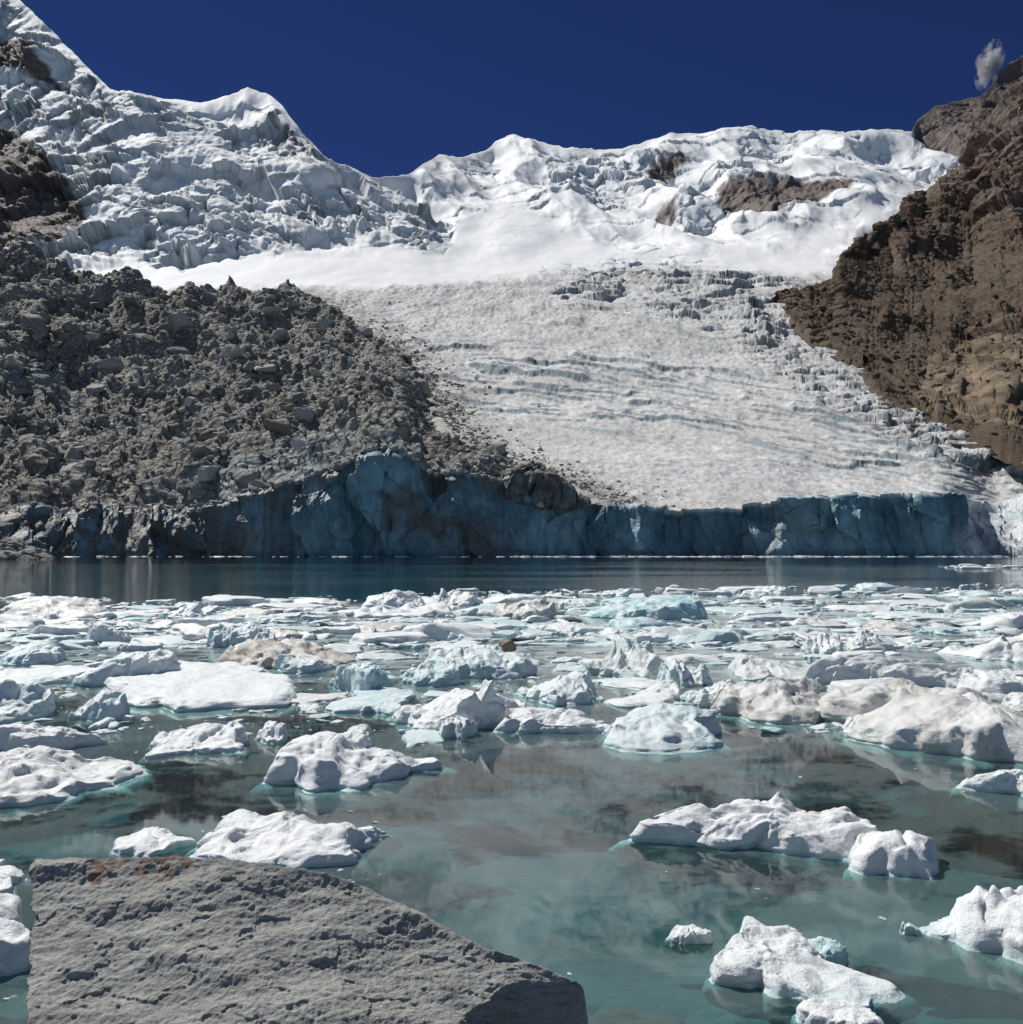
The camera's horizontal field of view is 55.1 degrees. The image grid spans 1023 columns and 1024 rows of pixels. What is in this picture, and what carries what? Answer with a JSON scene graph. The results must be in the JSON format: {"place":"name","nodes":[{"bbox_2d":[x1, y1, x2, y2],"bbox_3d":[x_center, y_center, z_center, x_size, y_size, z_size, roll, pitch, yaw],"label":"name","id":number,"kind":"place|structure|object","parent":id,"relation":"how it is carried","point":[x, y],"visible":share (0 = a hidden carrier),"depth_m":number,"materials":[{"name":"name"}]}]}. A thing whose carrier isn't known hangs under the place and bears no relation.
{"place":"outdoors","nodes":[
{"label":"outdoors","id":0,"kind":"place"},
{"bbox_2d":[0,240,590,513],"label":"moraine","id":1,"kind":"structure","parent":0,"point":[550,490],"depth_m":443.89,"materials":[{"name":"grey stone"}]},
{"bbox_2d":[0,262,580,509],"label":"moraine boulders","id":2,"kind":"object","parent":1,"relation":"on","point":[176,321],"visible":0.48,"depth_m":473.38,"materials":[{"name":"grey stone"}]},
{"bbox_2d":[0,247,590,513],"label":"moraine rubble","id":3,"kind":"object","parent":1,"relation":"on","point":[290,380],"visible":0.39,"depth_m":461.26,"materials":[{"name":"grey stone"}]},
{"bbox_2d":[0,0,1022,510],"bbox_3d":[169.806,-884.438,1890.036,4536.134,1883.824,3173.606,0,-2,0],"label":"glacier and snow mountains","id":4,"kind":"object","parent":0,"point":[620,316],"visible":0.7,"depth_m":1226.87,"materials":[{"name":"white snow"}]},
{"bbox_2d":[323,297,708,507],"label":"glacier margin debris","id":5,"kind":"object","parent":4,"relation":"on","point":[487,437],"visible":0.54,"depth_m":431.83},
{"bbox_2d":[0,564,1022,1023],"bbox_3d":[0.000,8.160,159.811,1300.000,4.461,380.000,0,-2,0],"label":"lake bed and shore ground","id":6,"kind":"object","parent":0,"point":[504,850],"visible":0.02,"depth_m":12.19,"materials":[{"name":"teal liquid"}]},
{"bbox_2d":[0,532,54,559],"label":"shoreline rocks","id":7,"kind":"object","parent":6,"relation":"on","point":[14,549],"visible":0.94,"depth_m":209.12,"materials":[{"name":"grey stone"}]},
{"bbox_2d":[26,856,587,1023],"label":"foreground boulder","id":8,"kind":"object","parent":6,"relation":"on","point":[164,940],"visible":1,"depth_m":3.40,"materials":[{"name":"grey stone"}]},
{"bbox_2d":[0,447,1022,563],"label":"ice cliff","id":9,"kind":"structure","parent":0,"point":[388,502],"depth_m":261.28,"materials":[{"name":"blue ice"}]},
{"bbox_2d":[0,444,578,513],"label":"cliff rim debris","id":10,"kind":"object","parent":9,"relation":"on","point":[196,507],"visible":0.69,"depth_m":264.49,"materials":[{"name":"grey stone"}]},
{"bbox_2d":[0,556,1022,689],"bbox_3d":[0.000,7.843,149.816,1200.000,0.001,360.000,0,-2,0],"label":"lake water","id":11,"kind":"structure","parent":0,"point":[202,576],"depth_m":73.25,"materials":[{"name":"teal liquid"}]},
{"bbox_2d":[0,597,27,605],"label":"ice floe","id":12,"kind":"object","parent":11,"relation":"on","point":[8,600],"visible":0.2,"depth_m":40.77,"materials":[{"name":"white ice"}]},
{"bbox_2d":[0,747,30,760],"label":"ice floe","id":13,"kind":"object","parent":11,"relation":"on","point":[14,752],"visible":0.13,"depth_m":10.70,"materials":[{"name":"white ice"}]},
{"bbox_2d":[0,893,31,1002],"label":"ice floe","id":14,"kind":"object","parent":11,"relation":"on","point":[15,948],"visible":0.74,"depth_m":5.81,"materials":[{"name":"white ice"}]},
{"bbox_2d":[0,859,31,900],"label":"ice floe","id":15,"kind":"object","parent":11,"relation":"on","point":[14,880],"visible":0.7,"depth_m":7.28,"materials":[{"name":"white ice"}]},
{"bbox_2d":[0,679,63,726],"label":"ice floe","id":16,"kind":"object","parent":11,"relation":"on","point":[37,700],"visible":0.62,"depth_m":14.43,"materials":[{"name":"white ice"}]},
{"bbox_2d":[0,639,66,666],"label":"ice floe","id":17,"kind":"object","parent":11,"relation":"on","point":[42,652],"visible":0.56,"depth_m":20.95,"materials":[{"name":"white ice"}]},
{"bbox_2d":[0,665,92,696],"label":"ice floe","id":18,"kind":"object","parent":11,"relation":"on","point":[50,676],"visible":0.4,"depth_m":18.26,"materials":[{"name":"white ice"}]},
{"bbox_2d":[0,596,107,616],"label":"ice floe","id":19,"kind":"object","parent":11,"relation":"on","point":[39,606],"visible":0.43,"depth_m":36.09,"materials":[{"name":"white ice"}]},
{"bbox_2d":[0,722,118,758],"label":"ice floe","id":20,"kind":"object","parent":11,"relation":"on","point":[83,745],"visible":0.5,"depth_m":12.17,"materials":[{"name":"white ice"}]},
{"bbox_2d":[0,745,155,838],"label":"ice floe","id":21,"kind":"object","parent":11,"relation":"on","point":[41,787],"visible":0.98,"depth_m":10.03,"materials":[{"name":"white ice"}]},
{"bbox_2d":[66,688,130,733],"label":"ice floe","id":22,"kind":"object","parent":11,"relation":"on","point":[102,704],"visible":0.66,"depth_m":14.20,"materials":[{"name":"white ice"}]},
{"bbox_2d":[85,620,134,644],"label":"ice floe","id":23,"kind":"object","parent":11,"relation":"on","point":[99,631],"visible":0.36,"depth_m":25.29,"materials":[{"name":"white ice"}]},
{"bbox_2d":[65,648,181,700],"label":"ice floe","id":24,"kind":"object","parent":11,"relation":"on","point":[157,661],"visible":0.51,"depth_m":17.94,"materials":[{"name":"white ice"}]},
{"bbox_2d":[108,826,197,859],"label":"ice floe","id":25,"kind":"object","parent":11,"relation":"on","point":[157,841],"visible":0.71,"depth_m":8.10,"materials":[{"name":"white ice"}]},
{"bbox_2d":[158,600,215,617],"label":"ice floe","id":26,"kind":"object","parent":11,"relation":"on","point":[195,609],"visible":0.41,"depth_m":34.56,"materials":[{"name":"white ice"}]},
{"bbox_2d":[138,721,249,775],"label":"ice floe","id":27,"kind":"object","parent":11,"relation":"on","point":[216,749],"visible":1,"depth_m":11.95,"materials":[{"name":"white ice"}]},
{"bbox_2d":[93,661,301,728],"bbox_3d":[-5.561,3.250,17.376,3.452,0.682,6.044,1,-2,-26],"label":"ice floe","id":28,"kind":"object","parent":11,"relation":"on","point":[187,694],"visible":0.85,"depth_m":15.82,"materials":[{"name":"white ice"}]},
{"bbox_2d":[206,623,235,647],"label":"ice floe","id":29,"kind":"object","parent":11,"relation":"on","point":[218,635],"visible":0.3,"depth_m":24.51,"materials":[{"name":"white ice"}]},
{"bbox_2d":[212,809,263,831],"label":"ice floe","id":30,"kind":"object","parent":11,"relation":"on","point":[232,818],"visible":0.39,"depth_m":8.80,"materials":[{"name":"white ice"}]},
{"bbox_2d":[228,622,277,645],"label":"ice floe","id":31,"kind":"object","parent":11,"relation":"on","point":[241,634],"visible":0.32,"depth_m":24.49,"materials":[{"name":"white ice"}]},
{"bbox_2d":[253,721,289,752],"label":"ice floe","id":32,"kind":"object","parent":11,"relation":"on","point":[272,736],"visible":0.93,"depth_m":12.65,"materials":[{"name":"white ice"}]},
{"bbox_2d":[218,637,355,676],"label":"ice floe","id":33,"kind":"object","parent":11,"relation":"on","point":[264,653],"visible":0.48,"depth_m":21.00,"materials":[{"name":"white ice"}]},
{"bbox_2d":[185,811,403,883],"bbox_3d":[-1.824,2.857,8.114,1.777,0.654,1.195,0,-2,0],"label":"ice floe","id":34,"kind":"object","parent":11,"relation":"on","point":[288,839],"visible":0.73,"depth_m":7.95,"materials":[{"name":"white ice"}]},
{"bbox_2d":[272,654,339,686],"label":"ice floe","id":35,"kind":"object","parent":11,"relation":"on","point":[311,668],"visible":0.8,"depth_m":19.68,"materials":[{"name":"white ice"}]},
{"bbox_2d":[249,731,458,821],"bbox_3d":[-1.965,2.884,10.945,2.063,0.858,1.988,-1,-2,35],"label":"ice floe","id":36,"kind":"object","parent":11,"relation":"on","point":[326,776],"visible":1,"depth_m":10.37,"materials":[{"name":"white ice"}]},
{"bbox_2d":[338,724,376,747],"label":"ice floe","id":37,"kind":"object","parent":11,"relation":"on","point":[361,734],"visible":0.27,"depth_m":11.62,"materials":[{"name":"white ice"}]},
{"bbox_2d":[326,661,392,693],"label":"ice floe","id":38,"kind":"object","parent":11,"relation":"on","point":[358,676],"visible":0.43,"depth_m":16.97,"materials":[{"name":"white ice"}]},
{"bbox_2d":[322,686,419,733],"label":"ice floe","id":39,"kind":"object","parent":11,"relation":"on","point":[376,708],"visible":0.7,"depth_m":14.90,"materials":[{"name":"white ice"}]},
{"bbox_2d":[375,589,425,607],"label":"ice floe","id":40,"kind":"object","parent":11,"relation":"on","point":[396,598],"visible":0.38,"depth_m":39.52,"materials":[{"name":"white ice"}]},
{"bbox_2d":[400,729,444,754],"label":"ice floe","id":41,"kind":"object","parent":11,"relation":"on","point":[425,741],"visible":0.98,"depth_m":12.57,"materials":[{"name":"white ice"}]},
{"bbox_2d":[397,658,462,700],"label":"ice floe","id":42,"kind":"object","parent":11,"relation":"on","point":[444,675],"visible":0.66,"depth_m":17.80,"materials":[{"name":"white ice"}]},
{"bbox_2d":[386,679,525,754],"bbox_3d":[-0.561,2.923,14.259,2.334,1.124,1.738,1,-2,-22],"label":"ice floe","id":43,"kind":"object","parent":11,"relation":"on","point":[486,709],"visible":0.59,"depth_m":13.63,"materials":[{"name":"white ice"}]},
{"bbox_2d":[438,715,478,747],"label":"ice floe","id":44,"kind":"object","parent":11,"relation":"on","point":[457,731],"visible":0.93,"depth_m":12.90,"materials":[{"name":"white ice"}]},
{"bbox_2d":[433,588,486,608],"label":"ice floe","id":45,"kind":"object","parent":11,"relation":"on","point":[464,600],"visible":0.35,"depth_m":39.16,"materials":[{"name":"white ice"}]},
{"bbox_2d":[423,643,540,693],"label":"ice floe","id":46,"kind":"object","parent":11,"relation":"on","point":[473,661],"visible":0.59,"depth_m":18.84,"materials":[{"name":"white ice"}]},
{"bbox_2d":[3,728,995,999],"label":"brash ice","id":47,"kind":"structure","parent":11,"relation":"on","point":[379,874],"depth_m":7.60,"materials":[{"name":"white ice"}]},
{"bbox_2d":[0,628,1011,735],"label":"brash ice","id":48,"kind":"structure","parent":11,"relation":"on","point":[106,725],"depth_m":14.46,"materials":[{"name":"white ice"}]},
{"bbox_2d":[0,582,1022,644],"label":"drifting ice slabs","id":49,"kind":"structure","parent":11,"relation":"on","point":[73,621],"depth_m":32.61,"materials":[{"name":"white ice"}]},
{"bbox_2d":[0,583,1022,649],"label":"brash ice","id":50,"kind":"structure","parent":11,"relation":"on","point":[759,636],"depth_m":32.01,"materials":[{"name":"white ice"}]},
{"bbox_2d":[0,616,1022,712],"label":"drifting ice slabs","id":51,"kind":"structure","parent":11,"relation":"on","point":[716,638],"depth_m":22.65,"materials":[{"name":"white ice"}]},
{"bbox_2d":[498,639,516,651],"bbox_3d":[-0.089,2.924,21.495,0.403,0.285,0.374,0,-2,0],"label":"stone on ice","id":52,"kind":"object","parent":51,"relation":"on","point":[507,645],"visible":0.9,"depth_m":21.36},
{"bbox_2d":[492,598,564,619],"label":"ice floe","id":53,"kind":"object","parent":11,"relation":"on","point":[523,609],"visible":0.5,"depth_m":34.41,"materials":[{"name":"white ice"}]},
{"bbox_2d":[64,555,1022,568],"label":"brash ice","id":54,"kind":"structure","parent":11,"relation":"on","point":[971,566],"depth_m":247.52,"materials":[{"name":"white ice"}]},
{"bbox_2d":[487,707,609,757],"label":"ice floe","id":55,"kind":"object","parent":11,"relation":"on","point":[551,733],"visible":0.96,"depth_m":13.22,"materials":[{"name":"white ice"}]},
{"bbox_2d":[509,670,597,713],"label":"ice floe","id":56,"kind":"object","parent":11,"relation":"on","point":[577,686],"visible":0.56,"depth_m":15.92,"materials":[{"name":"white ice"}]},
{"bbox_2d":[557,599,599,609],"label":"ice floe","id":57,"kind":"object","parent":11,"relation":"on","point":[569,604],"visible":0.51,"depth_m":39.02,"materials":[{"name":"white ice"}]},
{"bbox_2d":[565,695,604,716],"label":"ice floe","id":58,"kind":"object","parent":11,"relation":"on","point":[597,701],"visible":0.24,"depth_m":15.80,"materials":[{"name":"white ice"}]},
{"bbox_2d":[602,588,648,596],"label":"ice floe","id":59,"kind":"object","parent":11,"relation":"on","point":[621,592],"visible":0.48,"depth_m":49.52,"materials":[{"name":"white ice"}]},
{"bbox_2d":[585,635,666,696],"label":"ice floe","id":60,"kind":"object","parent":11,"relation":"on","point":[624,658],"visible":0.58,"depth_m":18.95,"materials":[{"name":"white ice"}]},
{"bbox_2d":[588,1006,684,1023],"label":"submerged rock","id":61,"kind":"object","parent":11,"relation":"in","point":[617,1015],"visible":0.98,"depth_m":5.32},
{"bbox_2d":[581,595,706,619],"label":"ice floe","id":62,"kind":"object","parent":11,"relation":"on","point":[679,607],"visible":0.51,"depth_m":34.11,"materials":[{"name":"white ice"}]},
{"bbox_2d":[629,679,683,701],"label":"ice floe","id":63,"kind":"object","parent":11,"relation":"on","point":[673,687],"visible":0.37,"depth_m":16.33,"materials":[{"name":"white ice"}]},
{"bbox_2d":[595,703,734,776],"bbox_3d":[2.029,3.013,12.892,1.814,0.816,2.412,0,-2,0],"label":"ice floe","id":64,"kind":"object","parent":11,"relation":"on","point":[648,740],"visible":1,"depth_m":12.23,"materials":[{"name":"white ice"}]},
{"bbox_2d":[656,659,712,691],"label":"ice floe","id":65,"kind":"object","parent":11,"relation":"on","point":[683,674],"visible":0.61,"depth_m":17.78,"materials":[{"name":"white ice"}]},
{"bbox_2d":[665,924,714,954],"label":"ice floe","id":66,"kind":"object","parent":11,"relation":"on","point":[686,939],"visible":1,"depth_m":6.20,"materials":[{"name":"white ice"}]},
{"bbox_2d":[679,679,734,708],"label":"ice floe","id":67,"kind":"object","parent":11,"relation":"on","point":[705,697],"visible":0.42,"depth_m":15.43,"materials":[{"name":"white ice"}]},
{"bbox_2d":[608,792,876,895],"bbox_3d":[2.048,2.826,8.406,2.343,0.814,0.867,-1,-2,16],"label":"ice floe","id":68,"kind":"object","parent":11,"relation":"on","point":[778,843],"visible":0.91,"depth_m":8.15,"materials":[{"name":"white ice"}]},
{"bbox_2d":[739,585,788,598],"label":"ice floe","id":69,"kind":"object","parent":11,"relation":"on","point":[761,592],"visible":0.38,"depth_m":46.48,"materials":[{"name":"white ice"}]},
{"bbox_2d":[723,654,809,683],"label":"ice floe","id":70,"kind":"object","parent":11,"relation":"on","point":[745,667],"visible":0.42,"depth_m":18.85,"materials":[{"name":"white ice"}]},
{"bbox_2d":[710,676,827,744],"bbox_3d":[4.011,2.996,15.063,2.130,0.946,2.686,-2,-3,40],"label":"ice floe","id":71,"kind":"object","parent":11,"relation":"on","point":[790,706],"visible":0.81,"depth_m":14.49,"materials":[{"name":"white ice"}]},
{"bbox_2d":[702,916,921,1023],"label":"ice floe","id":72,"kind":"object","parent":11,"relation":"on","point":[771,974],"visible":0.91,"depth_m":5.57,"materials":[{"name":"white ice"}]},
{"bbox_2d":[800,632,843,654],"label":"ice floe","id":73,"kind":"object","parent":11,"relation":"on","point":[826,643],"visible":0.54,"depth_m":23.07,"materials":[{"name":"white ice"}]},
{"bbox_2d":[808,936,849,967],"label":"ice floe","id":74,"kind":"object","parent":11,"relation":"on","point":[831,950],"visible":0.47,"depth_m":5.91,"materials":[{"name":"white ice"}]},
{"bbox_2d":[790,998,883,1023],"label":"ice floe","id":75,"kind":"object","parent":11,"relation":"on","point":[820,1011],"visible":1,"depth_m":5.15,"materials":[{"name":"white ice"}]},
{"bbox_2d":[839,714,862,738],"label":"ice floe","id":76,"kind":"object","parent":11,"relation":"on","point":[847,726],"visible":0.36,"depth_m":13.12,"materials":[{"name":"white ice"}]},
{"bbox_2d":[844,629,896,651],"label":"ice floe","id":77,"kind":"object","parent":11,"relation":"on","point":[866,639],"visible":0.5,"depth_m":23.51,"materials":[{"name":"white ice"}]},
{"bbox_2d":[805,653,957,690],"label":"ice floe","id":78,"kind":"object","parent":11,"relation":"on","point":[824,671],"visible":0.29,"depth_m":17.82,"materials":[{"name":"white ice"}]},
{"bbox_2d":[819,678,949,733],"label":"ice floe","id":79,"kind":"object","parent":11,"relation":"on","point":[840,705],"visible":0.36,"depth_m":14.03,"materials":[{"name":"white ice"}]},
{"bbox_2d":[842,830,946,900],"bbox_3d":[3.058,2.778,7.843,0.768,0.520,1.028,-1,-2,21],"label":"ice floe","id":80,"kind":"object","parent":11,"relation":"on","point":[909,862],"visible":0.91,"depth_m":7.51,"materials":[{"name":"white ice"}]},
{"bbox_2d":[879,586,927,594],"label":"ice floe","id":81,"kind":"object","parent":11,"relation":"on","point":[906,589],"visible":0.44,"depth_m":51.48,"materials":[{"name":"white ice"}]},
{"bbox_2d":[899,921,923,944],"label":"ice floe","id":82,"kind":"object","parent":11,"relation":"on","point":[909,932],"visible":1,"depth_m":6.33,"materials":[{"name":"white ice"}]},
{"bbox_2d":[833,687,1022,778],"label":"ice floe","id":83,"kind":"object","parent":11,"relation":"on","point":[963,732],"visible":0.86,"depth_m":12.03,"materials":[{"name":"white ice"}]},
{"bbox_2d":[919,916,956,956],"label":"ice floe","id":84,"kind":"object","parent":11,"relation":"on","point":[939,935],"visible":0.52,"depth_m":6.30,"materials":[{"name":"white ice"}]},
{"bbox_2d":[934,667,1022,703],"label":"ice floe","id":85,"kind":"object","parent":11,"relation":"on","point":[991,681],"visible":0.41,"depth_m":16.74,"materials":[{"name":"white ice"}]},
{"bbox_2d":[936,633,1022,664],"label":"ice floe","id":86,"kind":"object","parent":11,"relation":"on","point":[1002,648],"visible":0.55,"depth_m":21.58,"materials":[{"name":"white ice"}]},
{"bbox_2d":[948,769,1022,824],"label":"ice floe","id":87,"kind":"object","parent":11,"relation":"on","point":[984,792],"visible":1,"depth_m":10.01,"materials":[{"name":"white ice"}]},
{"bbox_2d":[949,885,1022,988],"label":"ice floe","id":88,"kind":"object","parent":11,"relation":"on","point":[989,930],"visible":0.93,"depth_m":6.09,"materials":[{"name":"white ice"}]},
{"bbox_2d":[990,583,1022,591],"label":"ice floe","id":89,"kind":"object","parent":11,"relation":"on","point":[1013,586],"visible":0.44,"depth_m":54.40,"materials":[{"name":"white ice"}]},
{"bbox_2d":[1000,692,1022,711],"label":"ice floe","id":90,"kind":"object","parent":11,"relation":"on","point":[1013,700],"visible":0.32,"depth_m":14.98,"materials":[{"name":"white ice"}]},
{"bbox_2d":[20,0,1022,177],"label":"sky","id":91,"kind":"structure","parent":0,"point":[381,88],"materials":[{"name":"blue"}]},
{"bbox_2d":[770,76,1022,469],"bbox_3d":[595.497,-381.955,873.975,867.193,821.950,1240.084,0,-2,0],"label":"rocky mountain slope","id":92,"kind":"structure","parent":0,"point":[951,215],"depth_m":879.28,"materials":[{"name":"brown stone"}]},
{"bbox_2d":[772,107,1022,451],"bbox_3d":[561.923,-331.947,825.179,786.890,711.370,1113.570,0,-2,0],"label":"mountain slope rocks","id":93,"kind":"object","parent":92,"relation":"on","point":[829,318],"visible":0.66,"depth_m":770.59,"materials":[{"name":"brown stone"}]}
]}

